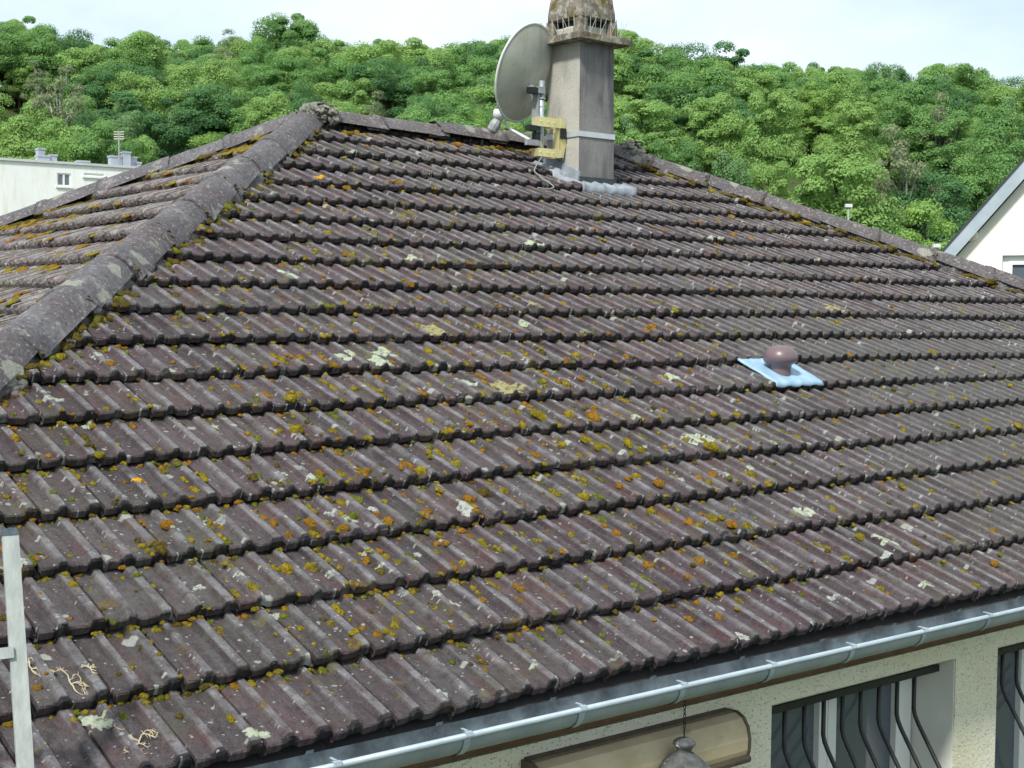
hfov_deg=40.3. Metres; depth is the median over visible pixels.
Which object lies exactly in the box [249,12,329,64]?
tree
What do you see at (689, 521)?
moss cushion
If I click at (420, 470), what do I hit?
moss cushion
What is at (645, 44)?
tree
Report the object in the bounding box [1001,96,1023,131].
tree
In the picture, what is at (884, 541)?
lichen patch
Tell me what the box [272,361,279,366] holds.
moss cushion
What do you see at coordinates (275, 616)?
lichen patch
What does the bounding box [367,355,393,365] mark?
lichen patch
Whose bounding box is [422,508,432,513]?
moss cushion
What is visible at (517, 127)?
tree
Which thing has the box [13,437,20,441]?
moss cushion
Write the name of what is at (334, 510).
lichen patch
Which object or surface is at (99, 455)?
moss cushion
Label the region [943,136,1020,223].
tree
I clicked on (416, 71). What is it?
tree
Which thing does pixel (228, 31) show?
tree
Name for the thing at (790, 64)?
tree
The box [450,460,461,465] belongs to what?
moss cushion
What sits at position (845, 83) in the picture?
tree
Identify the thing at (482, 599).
moss cushion
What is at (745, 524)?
moss cushion
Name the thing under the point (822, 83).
tree
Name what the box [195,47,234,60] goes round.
tree
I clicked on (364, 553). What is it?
lichen patch
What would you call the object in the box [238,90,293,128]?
tree
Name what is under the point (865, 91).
tree
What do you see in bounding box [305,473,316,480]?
lichen patch
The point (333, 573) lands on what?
lichen patch
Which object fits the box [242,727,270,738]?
lichen patch
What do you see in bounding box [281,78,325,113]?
tree
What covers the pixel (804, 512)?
lichen patch
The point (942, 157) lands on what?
tree
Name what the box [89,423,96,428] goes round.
moss cushion
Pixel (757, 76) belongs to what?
tree
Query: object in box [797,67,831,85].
tree
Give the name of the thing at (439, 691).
lichen patch
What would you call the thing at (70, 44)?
tree
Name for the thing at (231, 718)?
moss cushion
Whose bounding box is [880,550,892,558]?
lichen patch
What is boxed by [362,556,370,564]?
moss cushion
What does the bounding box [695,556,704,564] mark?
moss cushion
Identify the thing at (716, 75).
tree
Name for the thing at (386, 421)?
moss cushion
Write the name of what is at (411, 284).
moss cushion
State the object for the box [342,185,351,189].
moss cushion
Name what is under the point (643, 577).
moss cushion
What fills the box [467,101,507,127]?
tree
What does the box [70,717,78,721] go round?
moss cushion
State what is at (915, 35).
sky
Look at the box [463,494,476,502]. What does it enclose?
moss cushion
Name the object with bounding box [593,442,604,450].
moss cushion
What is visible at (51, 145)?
tree
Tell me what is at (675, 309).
moss cushion
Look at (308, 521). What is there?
moss cushion
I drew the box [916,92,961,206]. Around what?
tree
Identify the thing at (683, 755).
hanging lantern
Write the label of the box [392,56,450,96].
tree
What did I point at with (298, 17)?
tree
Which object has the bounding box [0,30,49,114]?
tree
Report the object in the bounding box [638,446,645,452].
moss cushion
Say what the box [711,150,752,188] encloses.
tree
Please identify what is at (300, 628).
moss cushion
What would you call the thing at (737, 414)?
moss cushion
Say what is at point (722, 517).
moss cushion
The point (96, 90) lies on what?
tree
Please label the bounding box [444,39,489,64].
tree
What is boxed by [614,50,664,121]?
tree
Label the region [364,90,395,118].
tree
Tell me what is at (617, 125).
tree
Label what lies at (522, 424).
moss cushion
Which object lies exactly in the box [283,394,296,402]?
moss cushion
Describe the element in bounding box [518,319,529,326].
lichen patch
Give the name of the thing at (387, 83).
tree
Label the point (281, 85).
tree
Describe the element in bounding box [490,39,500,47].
tree
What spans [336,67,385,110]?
tree
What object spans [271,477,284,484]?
lichen patch
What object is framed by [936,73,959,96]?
tree
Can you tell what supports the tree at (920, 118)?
on the ground
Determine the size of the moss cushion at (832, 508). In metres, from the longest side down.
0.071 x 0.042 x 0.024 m
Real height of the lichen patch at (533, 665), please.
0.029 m
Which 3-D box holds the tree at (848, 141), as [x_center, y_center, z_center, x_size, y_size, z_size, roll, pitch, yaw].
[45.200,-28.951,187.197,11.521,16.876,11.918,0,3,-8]
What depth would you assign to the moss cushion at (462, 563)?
5.54 m
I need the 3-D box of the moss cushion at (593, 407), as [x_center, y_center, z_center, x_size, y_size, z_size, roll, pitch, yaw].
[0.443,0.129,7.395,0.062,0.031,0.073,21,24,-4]
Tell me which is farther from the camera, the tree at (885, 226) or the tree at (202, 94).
the tree at (202, 94)
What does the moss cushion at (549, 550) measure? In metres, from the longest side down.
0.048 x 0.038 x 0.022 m
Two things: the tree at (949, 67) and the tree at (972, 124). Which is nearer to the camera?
the tree at (972, 124)
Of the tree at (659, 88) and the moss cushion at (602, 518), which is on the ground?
the tree at (659, 88)
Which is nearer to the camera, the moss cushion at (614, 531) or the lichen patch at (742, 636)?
the lichen patch at (742, 636)
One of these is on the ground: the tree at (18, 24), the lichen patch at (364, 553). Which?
the tree at (18, 24)
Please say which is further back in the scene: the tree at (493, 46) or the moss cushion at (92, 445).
the tree at (493, 46)
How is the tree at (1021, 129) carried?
on the ground
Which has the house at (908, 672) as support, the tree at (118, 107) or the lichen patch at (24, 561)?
the lichen patch at (24, 561)
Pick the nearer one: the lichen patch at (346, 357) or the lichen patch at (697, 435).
the lichen patch at (346, 357)
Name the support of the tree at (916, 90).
on the ground
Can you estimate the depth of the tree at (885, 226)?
147.73 m
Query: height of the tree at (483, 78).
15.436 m
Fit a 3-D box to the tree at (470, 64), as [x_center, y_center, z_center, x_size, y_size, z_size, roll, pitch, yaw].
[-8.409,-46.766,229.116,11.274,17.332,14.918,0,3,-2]
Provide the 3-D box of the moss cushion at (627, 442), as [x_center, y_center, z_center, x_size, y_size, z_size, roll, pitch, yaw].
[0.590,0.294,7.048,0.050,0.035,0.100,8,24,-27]
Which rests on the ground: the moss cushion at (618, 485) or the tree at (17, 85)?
the tree at (17, 85)
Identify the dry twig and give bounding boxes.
[27,657,45,676]
[50,667,89,694]
[81,663,95,673]
[114,724,157,753]
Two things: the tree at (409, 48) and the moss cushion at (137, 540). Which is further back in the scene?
the tree at (409, 48)
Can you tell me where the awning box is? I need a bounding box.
[521,707,751,767]
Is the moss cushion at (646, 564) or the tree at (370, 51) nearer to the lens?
the moss cushion at (646, 564)
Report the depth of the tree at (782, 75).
230.09 m
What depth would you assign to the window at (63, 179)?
91.68 m
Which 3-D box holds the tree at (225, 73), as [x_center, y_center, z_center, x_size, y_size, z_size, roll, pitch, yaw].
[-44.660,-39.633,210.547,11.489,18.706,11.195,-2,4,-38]
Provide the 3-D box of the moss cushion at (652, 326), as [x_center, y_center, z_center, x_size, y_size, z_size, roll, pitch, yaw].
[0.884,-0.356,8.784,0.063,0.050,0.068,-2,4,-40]
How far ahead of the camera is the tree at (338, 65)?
215.93 m
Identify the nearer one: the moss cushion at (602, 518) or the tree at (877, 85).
the moss cushion at (602, 518)
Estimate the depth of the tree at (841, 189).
159.53 m
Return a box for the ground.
[0,89,978,242]
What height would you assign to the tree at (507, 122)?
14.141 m
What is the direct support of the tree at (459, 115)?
on the ground
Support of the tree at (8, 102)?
on the ground
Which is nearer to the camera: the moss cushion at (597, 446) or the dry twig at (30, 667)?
the dry twig at (30, 667)
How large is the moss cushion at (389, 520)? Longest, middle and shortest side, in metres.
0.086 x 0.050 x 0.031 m
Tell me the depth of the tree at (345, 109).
198.05 m
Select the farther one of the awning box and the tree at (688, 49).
the tree at (688, 49)
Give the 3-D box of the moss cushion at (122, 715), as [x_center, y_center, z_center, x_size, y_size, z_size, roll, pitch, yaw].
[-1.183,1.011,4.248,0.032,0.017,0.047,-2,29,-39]
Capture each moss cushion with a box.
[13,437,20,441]
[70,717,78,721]
[83,443,94,447]
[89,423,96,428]
[93,451,105,458]
[118,711,128,719]
[134,537,140,542]
[151,540,167,555]
[160,519,174,529]
[226,714,235,723]
[246,581,260,590]
[269,518,277,526]
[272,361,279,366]
[275,356,285,360]
[279,562,292,574]
[281,563,291,573]
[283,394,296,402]
[285,531,292,537]
[289,425,303,433]
[294,391,301,396]
[297,625,304,630]
[303,517,316,525]
[304,562,318,571]
[314,470,325,475]
[327,427,337,432]
[327,620,334,626]
[328,384,338,390]
[329,361,339,368]
[336,498,345,505]
[336,523,349,531]
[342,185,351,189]
[348,512,360,519]
[350,386,358,391]
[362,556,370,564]
[363,435,372,441]
[363,467,371,473]
[372,511,380,515]
[372,629,381,637]
[375,548,383,554]
[381,419,390,423]
[383,516,393,527]
[390,620,399,628]
[400,461,411,466]
[407,282,414,287]
[416,466,427,474]
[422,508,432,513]
[424,347,432,353]
[426,360,434,366]
[426,418,434,424]
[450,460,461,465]
[458,560,466,566]
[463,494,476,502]
[476,487,492,497]
[477,538,488,548]
[478,597,486,601]
[499,487,509,493]
[519,420,525,429]
[529,409,546,420]
[529,451,542,457]
[546,548,552,553]
[562,380,570,386]
[564,410,574,417]
[571,352,580,357]
[576,492,590,500]
[577,376,585,381]
[580,436,593,443]
[584,411,600,421]
[590,405,597,410]
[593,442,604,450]
[596,516,606,521]
[612,529,621,535]
[615,482,622,489]
[623,437,632,448]
[631,473,642,478]
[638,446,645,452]
[638,574,649,581]
[642,561,655,568]
[646,508,656,514]
[647,324,656,330]
[652,478,664,487]
[670,307,678,312]
[683,517,693,524]
[685,574,692,578]
[694,522,703,528]
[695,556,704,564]
[703,441,718,452]
[705,513,718,521]
[707,471,717,477]
[715,613,723,619]
[718,515,725,520]
[726,520,737,528]
[730,552,739,557]
[733,410,741,417]
[741,522,751,527]
[743,470,756,478]
[764,481,772,486]
[829,505,837,512]
[854,533,865,540]
[876,586,885,591]
[898,483,905,488]
[970,582,979,587]
[990,527,997,532]
[990,560,999,567]
[1013,422,1021,428]
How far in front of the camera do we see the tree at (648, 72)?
210.03 m
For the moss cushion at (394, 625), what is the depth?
5.04 m
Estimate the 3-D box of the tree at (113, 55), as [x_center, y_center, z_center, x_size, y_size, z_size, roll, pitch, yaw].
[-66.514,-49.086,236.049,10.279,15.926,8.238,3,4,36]
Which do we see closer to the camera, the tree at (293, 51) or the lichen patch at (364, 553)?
the lichen patch at (364, 553)
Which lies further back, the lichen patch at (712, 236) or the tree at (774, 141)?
the tree at (774, 141)
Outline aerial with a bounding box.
[114,131,123,164]
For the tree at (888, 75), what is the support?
on the ground
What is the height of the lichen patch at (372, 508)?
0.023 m
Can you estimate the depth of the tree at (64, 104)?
194.77 m
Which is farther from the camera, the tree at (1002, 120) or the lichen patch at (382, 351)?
the tree at (1002, 120)
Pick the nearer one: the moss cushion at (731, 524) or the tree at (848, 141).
the moss cushion at (731, 524)
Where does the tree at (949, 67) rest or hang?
on the ground
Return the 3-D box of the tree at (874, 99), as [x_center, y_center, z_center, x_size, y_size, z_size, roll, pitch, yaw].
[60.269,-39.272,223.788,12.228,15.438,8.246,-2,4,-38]
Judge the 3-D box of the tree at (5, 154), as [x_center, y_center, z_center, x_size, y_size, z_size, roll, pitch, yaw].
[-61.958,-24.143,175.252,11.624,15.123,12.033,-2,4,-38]
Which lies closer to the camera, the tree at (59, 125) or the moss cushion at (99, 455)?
the moss cushion at (99, 455)
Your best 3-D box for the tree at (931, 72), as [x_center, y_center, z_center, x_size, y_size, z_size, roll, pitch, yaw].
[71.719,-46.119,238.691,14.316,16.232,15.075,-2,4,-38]
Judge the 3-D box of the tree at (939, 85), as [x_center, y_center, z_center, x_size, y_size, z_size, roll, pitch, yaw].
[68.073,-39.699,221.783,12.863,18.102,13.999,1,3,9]
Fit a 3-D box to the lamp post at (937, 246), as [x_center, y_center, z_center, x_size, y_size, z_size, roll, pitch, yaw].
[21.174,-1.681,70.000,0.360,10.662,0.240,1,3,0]
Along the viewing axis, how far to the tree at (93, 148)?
168.72 m
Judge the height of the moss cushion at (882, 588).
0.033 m
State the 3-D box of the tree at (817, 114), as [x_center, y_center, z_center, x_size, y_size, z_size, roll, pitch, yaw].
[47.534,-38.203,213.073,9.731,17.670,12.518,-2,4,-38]
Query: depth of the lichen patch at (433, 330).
7.71 m
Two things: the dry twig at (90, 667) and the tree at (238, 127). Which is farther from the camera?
the tree at (238, 127)
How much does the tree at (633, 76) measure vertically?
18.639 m
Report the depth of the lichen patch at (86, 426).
5.79 m
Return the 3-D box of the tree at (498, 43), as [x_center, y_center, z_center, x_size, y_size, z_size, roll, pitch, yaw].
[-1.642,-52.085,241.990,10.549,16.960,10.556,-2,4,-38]
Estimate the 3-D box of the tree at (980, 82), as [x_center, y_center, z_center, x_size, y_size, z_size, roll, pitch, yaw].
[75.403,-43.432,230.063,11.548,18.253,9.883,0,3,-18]
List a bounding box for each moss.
[0,124,1023,726]
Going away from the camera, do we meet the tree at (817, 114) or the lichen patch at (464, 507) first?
the lichen patch at (464, 507)
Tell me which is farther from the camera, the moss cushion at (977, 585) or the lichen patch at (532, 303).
the lichen patch at (532, 303)
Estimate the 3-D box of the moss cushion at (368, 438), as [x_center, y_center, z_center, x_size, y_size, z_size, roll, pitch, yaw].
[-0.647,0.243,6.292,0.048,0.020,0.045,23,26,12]
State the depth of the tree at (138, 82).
217.35 m
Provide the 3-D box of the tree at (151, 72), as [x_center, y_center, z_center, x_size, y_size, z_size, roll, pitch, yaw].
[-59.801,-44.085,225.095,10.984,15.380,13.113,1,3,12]
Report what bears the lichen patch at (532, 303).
on the house at (908, 672)
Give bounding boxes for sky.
[0,0,1023,87]
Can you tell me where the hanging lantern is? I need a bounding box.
[658,700,709,767]
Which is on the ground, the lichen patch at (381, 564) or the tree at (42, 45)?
the tree at (42, 45)
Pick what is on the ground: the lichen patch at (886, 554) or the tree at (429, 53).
the tree at (429, 53)
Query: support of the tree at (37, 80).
on the ground
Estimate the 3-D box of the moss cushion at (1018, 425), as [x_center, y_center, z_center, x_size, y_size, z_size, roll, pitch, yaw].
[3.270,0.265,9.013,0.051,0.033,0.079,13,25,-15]
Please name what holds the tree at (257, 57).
on the ground
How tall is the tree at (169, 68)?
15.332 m
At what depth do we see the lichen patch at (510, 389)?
7.26 m
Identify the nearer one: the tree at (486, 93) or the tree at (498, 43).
the tree at (486, 93)
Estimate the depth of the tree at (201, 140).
186.37 m
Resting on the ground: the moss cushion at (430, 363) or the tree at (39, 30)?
the tree at (39, 30)
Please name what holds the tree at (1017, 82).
on the ground
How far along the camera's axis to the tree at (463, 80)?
212.34 m
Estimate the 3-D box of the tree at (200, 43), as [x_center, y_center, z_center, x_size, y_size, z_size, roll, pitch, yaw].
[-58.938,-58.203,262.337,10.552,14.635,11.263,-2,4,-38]
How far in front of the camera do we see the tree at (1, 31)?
238.03 m
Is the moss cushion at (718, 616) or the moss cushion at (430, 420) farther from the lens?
the moss cushion at (430, 420)
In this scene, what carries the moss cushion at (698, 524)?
on the house at (908, 672)
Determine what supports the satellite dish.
attached to the house at (908, 672)
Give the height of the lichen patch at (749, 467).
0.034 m
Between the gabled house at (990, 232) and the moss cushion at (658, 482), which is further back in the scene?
the gabled house at (990, 232)
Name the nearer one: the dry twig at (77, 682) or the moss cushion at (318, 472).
the dry twig at (77, 682)
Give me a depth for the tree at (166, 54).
246.31 m
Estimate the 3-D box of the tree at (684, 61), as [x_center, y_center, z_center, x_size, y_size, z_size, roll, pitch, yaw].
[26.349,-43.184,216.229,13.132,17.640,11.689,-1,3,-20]
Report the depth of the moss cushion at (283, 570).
5.20 m
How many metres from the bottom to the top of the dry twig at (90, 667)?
0.024 m
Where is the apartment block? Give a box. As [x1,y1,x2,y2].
[0,148,141,215]
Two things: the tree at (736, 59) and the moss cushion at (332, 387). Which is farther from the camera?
the tree at (736, 59)
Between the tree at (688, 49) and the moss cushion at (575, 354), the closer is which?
the moss cushion at (575, 354)
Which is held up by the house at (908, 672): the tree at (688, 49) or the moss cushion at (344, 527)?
the moss cushion at (344, 527)
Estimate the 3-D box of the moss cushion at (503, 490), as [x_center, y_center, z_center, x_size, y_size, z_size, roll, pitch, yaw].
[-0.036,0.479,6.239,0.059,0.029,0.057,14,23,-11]
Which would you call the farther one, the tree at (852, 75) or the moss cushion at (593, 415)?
the tree at (852, 75)
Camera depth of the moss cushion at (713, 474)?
7.03 m
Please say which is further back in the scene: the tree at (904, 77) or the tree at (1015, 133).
the tree at (904, 77)
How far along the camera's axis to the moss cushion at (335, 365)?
6.89 m
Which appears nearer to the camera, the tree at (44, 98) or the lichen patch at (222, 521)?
the lichen patch at (222, 521)
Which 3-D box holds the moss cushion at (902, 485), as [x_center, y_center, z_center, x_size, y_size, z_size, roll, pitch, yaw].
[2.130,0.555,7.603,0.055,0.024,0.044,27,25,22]
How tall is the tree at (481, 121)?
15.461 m
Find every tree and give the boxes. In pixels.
[0,16,62,79]
[0,21,27,100]
[0,27,13,83]
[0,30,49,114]
[0,93,14,121]
[0,113,55,159]
[0,117,7,137]
[0,136,53,157]
[5,51,51,115]
[7,33,70,119]
[15,98,64,139]
[19,116,109,160]
[20,60,50,105]
[31,64,86,133]
[31,127,87,161]
[39,95,102,125]
[50,44,124,108]
[51,27,94,95]
[52,109,125,159]
[57,60,131,112]
[62,95,97,116]
[64,118,143,163]
[87,90,167,162]
[95,41,156,90]
[96,47,130,61]
[98,69,161,136]
[107,108,143,155]
[108,30,189,75]
[111,62,168,107]
[112,92,146,118]
[117,135,159,165]
[142,87,230,159]
[145,64,200,148]
[150,58,196,110]
[160,49,171,62]
[161,61,205,111]
[161,75,196,118]
[165,45,205,60]
[165,105,196,154]
[172,35,220,59]
[174,81,241,153]
[175,58,247,107]
[186,132,222,150]
[194,54,233,85]
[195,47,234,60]
[203,88,264,138]
[212,29,243,59]
[219,35,270,72]
[225,56,273,103]
[237,40,284,73]
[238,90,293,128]
[243,55,329,106]
[247,82,290,108]
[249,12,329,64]
[258,96,315,123]
[261,12,318,49]
[273,46,311,80]
[281,77,348,105]
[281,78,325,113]
[290,48,353,93]
[302,38,357,65]
[315,63,347,83]
[319,51,360,64]
[326,78,380,115]
[332,56,427,117]
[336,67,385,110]
[336,102,360,113]
[340,39,401,82]
[362,38,397,63]
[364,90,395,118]
[390,37,428,61]
[390,67,453,114]
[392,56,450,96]
[394,53,443,86]
[395,101,431,122]
[398,89,485,127]
[403,70,461,115]
[406,94,454,120]
[410,43,467,89]
[430,46,492,108]
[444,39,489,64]
[456,63,495,105]
[456,83,497,120]
[466,42,499,76]
[466,74,495,111]
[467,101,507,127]
[468,111,487,127]
[474,35,510,56]
[476,51,501,79]
[481,43,506,74]
[484,117,530,132]
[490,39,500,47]
[500,120,525,132]
[514,107,547,134]
[521,93,547,122]
[614,49,638,112]
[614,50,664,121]
[614,93,632,132]
[614,99,689,154]
[614,123,623,142]
[616,30,665,72]
[616,115,640,143]
[620,37,668,83]
[622,129,660,155]
[627,83,701,152]
[634,53,700,123]
[639,49,700,84]
[649,129,705,171]
[653,41,722,70]
[660,58,751,133]
[671,85,758,158]
[677,70,763,132]
[678,92,756,176]
[693,40,771,86]
[693,56,752,109]
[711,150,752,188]
[729,91,808,186]
[732,66,788,157]
[743,161,793,199]
[745,75,779,156]
[757,61,796,75]
[765,65,791,89]
[771,70,798,90]
[774,88,842,157]
[786,75,855,152]
[787,151,911,233]
[794,76,835,159]
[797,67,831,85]
[805,66,869,93]
[806,102,896,194]
[808,173,865,208]
[813,68,877,148]
[842,109,905,180]
[856,202,908,236]
[857,77,918,169]
[857,81,877,130]
[865,62,912,90]
[867,92,912,172]
[869,124,943,229]
[874,74,970,191]
[876,66,902,96]
[877,101,946,196]
[884,163,974,242]
[893,198,958,250]
[906,78,981,121]
[909,66,976,94]
[916,63,990,95]
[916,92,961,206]
[916,116,976,203]
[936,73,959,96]
[943,104,980,142]
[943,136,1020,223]
[947,63,1008,107]
[950,74,985,93]
[956,117,984,207]
[957,103,1023,207]
[961,125,1023,169]
[975,83,1023,126]
[999,75,1023,92]
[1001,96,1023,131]
[1003,125,1023,149]
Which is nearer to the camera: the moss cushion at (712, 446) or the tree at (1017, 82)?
the moss cushion at (712, 446)
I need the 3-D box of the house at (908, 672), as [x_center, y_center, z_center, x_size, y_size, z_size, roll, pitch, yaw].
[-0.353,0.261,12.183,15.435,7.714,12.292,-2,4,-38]
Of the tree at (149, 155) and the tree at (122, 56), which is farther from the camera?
the tree at (122, 56)
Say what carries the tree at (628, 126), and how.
on the ground
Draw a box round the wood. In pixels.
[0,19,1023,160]
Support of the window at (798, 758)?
in the house at (908, 672)
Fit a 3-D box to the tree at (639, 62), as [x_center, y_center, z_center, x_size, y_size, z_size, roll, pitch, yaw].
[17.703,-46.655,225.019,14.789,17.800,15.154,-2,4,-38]
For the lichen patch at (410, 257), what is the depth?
8.72 m
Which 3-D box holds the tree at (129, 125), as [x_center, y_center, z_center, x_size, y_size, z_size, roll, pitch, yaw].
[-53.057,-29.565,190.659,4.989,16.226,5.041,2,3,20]
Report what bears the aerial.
on the apartment block
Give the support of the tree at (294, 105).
on the ground
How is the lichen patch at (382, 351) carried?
on the house at (908, 672)
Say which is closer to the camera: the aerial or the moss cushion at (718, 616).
the moss cushion at (718, 616)
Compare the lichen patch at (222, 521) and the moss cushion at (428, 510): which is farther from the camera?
the moss cushion at (428, 510)
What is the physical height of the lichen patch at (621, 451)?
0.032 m
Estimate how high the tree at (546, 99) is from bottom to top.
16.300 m
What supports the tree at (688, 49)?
on the ground
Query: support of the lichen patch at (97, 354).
on the house at (908, 672)
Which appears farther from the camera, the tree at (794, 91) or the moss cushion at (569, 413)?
the tree at (794, 91)
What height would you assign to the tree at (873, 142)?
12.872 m
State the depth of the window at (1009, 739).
7.48 m
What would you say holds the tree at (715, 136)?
on the ground
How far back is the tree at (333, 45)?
235.50 m
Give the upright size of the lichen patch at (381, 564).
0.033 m
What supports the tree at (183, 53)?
on the ground
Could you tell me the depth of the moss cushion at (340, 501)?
5.78 m
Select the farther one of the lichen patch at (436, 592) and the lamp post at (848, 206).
the lamp post at (848, 206)
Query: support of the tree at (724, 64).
on the ground
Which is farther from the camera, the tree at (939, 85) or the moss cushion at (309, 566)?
the tree at (939, 85)
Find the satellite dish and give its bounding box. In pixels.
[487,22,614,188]
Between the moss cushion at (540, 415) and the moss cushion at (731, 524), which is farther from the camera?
the moss cushion at (540, 415)
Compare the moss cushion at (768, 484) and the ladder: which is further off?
the moss cushion at (768, 484)
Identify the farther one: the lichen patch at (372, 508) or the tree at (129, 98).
the tree at (129, 98)
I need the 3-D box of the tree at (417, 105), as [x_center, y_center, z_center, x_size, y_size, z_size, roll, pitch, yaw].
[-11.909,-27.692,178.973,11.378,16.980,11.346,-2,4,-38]
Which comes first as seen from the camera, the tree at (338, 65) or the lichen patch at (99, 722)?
the lichen patch at (99, 722)
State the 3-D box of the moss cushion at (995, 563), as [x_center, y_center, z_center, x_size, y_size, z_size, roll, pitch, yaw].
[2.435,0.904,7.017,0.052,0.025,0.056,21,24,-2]
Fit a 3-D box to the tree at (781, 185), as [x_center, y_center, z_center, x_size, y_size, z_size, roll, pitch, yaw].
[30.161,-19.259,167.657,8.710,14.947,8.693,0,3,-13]
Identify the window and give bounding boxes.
[56,173,72,188]
[82,173,103,178]
[771,670,911,767]
[995,641,1023,767]
[1003,256,1023,277]
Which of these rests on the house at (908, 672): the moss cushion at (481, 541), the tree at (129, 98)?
the moss cushion at (481, 541)
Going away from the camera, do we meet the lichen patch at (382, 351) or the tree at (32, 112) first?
the lichen patch at (382, 351)
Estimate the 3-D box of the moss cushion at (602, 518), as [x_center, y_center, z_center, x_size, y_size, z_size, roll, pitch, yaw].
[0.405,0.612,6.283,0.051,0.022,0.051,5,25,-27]
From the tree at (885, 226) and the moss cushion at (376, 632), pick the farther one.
the tree at (885, 226)
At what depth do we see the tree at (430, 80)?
207.85 m
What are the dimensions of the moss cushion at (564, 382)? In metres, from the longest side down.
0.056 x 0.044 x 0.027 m
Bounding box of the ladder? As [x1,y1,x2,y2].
[0,527,33,767]
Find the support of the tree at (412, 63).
on the ground
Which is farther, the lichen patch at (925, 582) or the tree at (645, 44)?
the tree at (645, 44)
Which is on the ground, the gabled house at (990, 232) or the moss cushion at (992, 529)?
the gabled house at (990, 232)
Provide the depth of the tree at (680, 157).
183.30 m
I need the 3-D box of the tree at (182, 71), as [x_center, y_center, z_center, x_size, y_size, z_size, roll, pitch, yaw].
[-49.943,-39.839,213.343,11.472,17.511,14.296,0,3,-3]
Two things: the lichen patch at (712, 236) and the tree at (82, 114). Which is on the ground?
the tree at (82, 114)
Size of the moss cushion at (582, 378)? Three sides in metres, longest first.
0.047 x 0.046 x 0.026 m
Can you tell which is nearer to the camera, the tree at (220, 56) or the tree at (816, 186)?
the tree at (816, 186)
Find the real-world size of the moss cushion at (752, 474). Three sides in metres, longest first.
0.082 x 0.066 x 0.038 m
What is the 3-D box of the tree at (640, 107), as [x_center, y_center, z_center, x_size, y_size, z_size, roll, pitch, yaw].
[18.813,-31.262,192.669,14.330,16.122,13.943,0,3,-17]
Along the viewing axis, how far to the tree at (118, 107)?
206.36 m
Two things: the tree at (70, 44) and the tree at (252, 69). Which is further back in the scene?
the tree at (70, 44)
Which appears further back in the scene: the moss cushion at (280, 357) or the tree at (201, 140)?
the tree at (201, 140)
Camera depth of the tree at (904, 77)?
240.76 m
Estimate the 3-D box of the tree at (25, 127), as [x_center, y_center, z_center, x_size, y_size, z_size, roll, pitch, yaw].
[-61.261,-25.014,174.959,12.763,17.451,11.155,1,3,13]
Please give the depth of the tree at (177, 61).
226.70 m
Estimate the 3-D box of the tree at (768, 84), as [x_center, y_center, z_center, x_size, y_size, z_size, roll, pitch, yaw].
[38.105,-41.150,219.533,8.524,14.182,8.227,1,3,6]
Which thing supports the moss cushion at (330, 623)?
on the house at (908, 672)
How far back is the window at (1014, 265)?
26.64 m
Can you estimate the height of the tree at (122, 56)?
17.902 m
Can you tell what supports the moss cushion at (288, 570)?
on the house at (908, 672)
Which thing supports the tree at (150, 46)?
on the ground
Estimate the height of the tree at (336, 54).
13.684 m
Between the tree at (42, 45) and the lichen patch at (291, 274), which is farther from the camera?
the tree at (42, 45)
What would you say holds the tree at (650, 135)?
on the ground
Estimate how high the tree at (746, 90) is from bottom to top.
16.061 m
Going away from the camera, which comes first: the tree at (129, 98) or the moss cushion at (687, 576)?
the moss cushion at (687, 576)
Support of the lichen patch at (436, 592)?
on the house at (908, 672)
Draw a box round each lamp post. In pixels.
[845,204,851,219]
[932,244,940,248]
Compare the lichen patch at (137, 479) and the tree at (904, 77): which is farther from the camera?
the tree at (904, 77)
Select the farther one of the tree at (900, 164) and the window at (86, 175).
the tree at (900, 164)
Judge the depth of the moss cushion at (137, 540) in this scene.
5.09 m
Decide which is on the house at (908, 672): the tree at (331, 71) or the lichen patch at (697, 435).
the lichen patch at (697, 435)
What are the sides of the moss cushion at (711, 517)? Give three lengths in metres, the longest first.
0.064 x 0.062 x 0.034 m
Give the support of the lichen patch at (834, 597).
on the house at (908, 672)
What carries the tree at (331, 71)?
on the ground
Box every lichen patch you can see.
[20,558,27,568]
[77,709,112,730]
[81,421,91,428]
[90,351,104,359]
[131,477,145,482]
[192,584,206,590]
[213,515,226,525]
[232,571,249,577]
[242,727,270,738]
[270,613,279,619]
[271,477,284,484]
[277,269,299,278]
[294,465,307,471]
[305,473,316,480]
[324,508,338,516]
[327,571,339,578]
[334,349,355,360]
[342,515,357,522]
[361,548,372,555]
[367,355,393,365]
[367,506,378,511]
[372,347,390,356]
[375,562,385,568]
[397,589,408,597]
[405,254,423,260]
[421,324,446,335]
[431,590,442,599]
[436,689,447,696]
[454,378,477,385]
[456,499,478,516]
[490,380,527,393]
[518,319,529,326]
[524,240,544,245]
[527,300,541,306]
[528,662,537,669]
[618,449,626,454]
[631,414,641,419]
[659,373,680,380]
[680,432,714,444]
[707,235,726,239]
[735,632,749,640]
[744,465,753,470]
[792,506,815,516]
[823,303,844,312]
[826,593,839,600]
[871,533,901,547]
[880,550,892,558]
[917,580,931,588]
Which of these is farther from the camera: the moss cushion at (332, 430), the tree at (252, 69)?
the tree at (252, 69)
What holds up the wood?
on the ground
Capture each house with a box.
[0,0,1023,767]
[941,158,1023,277]

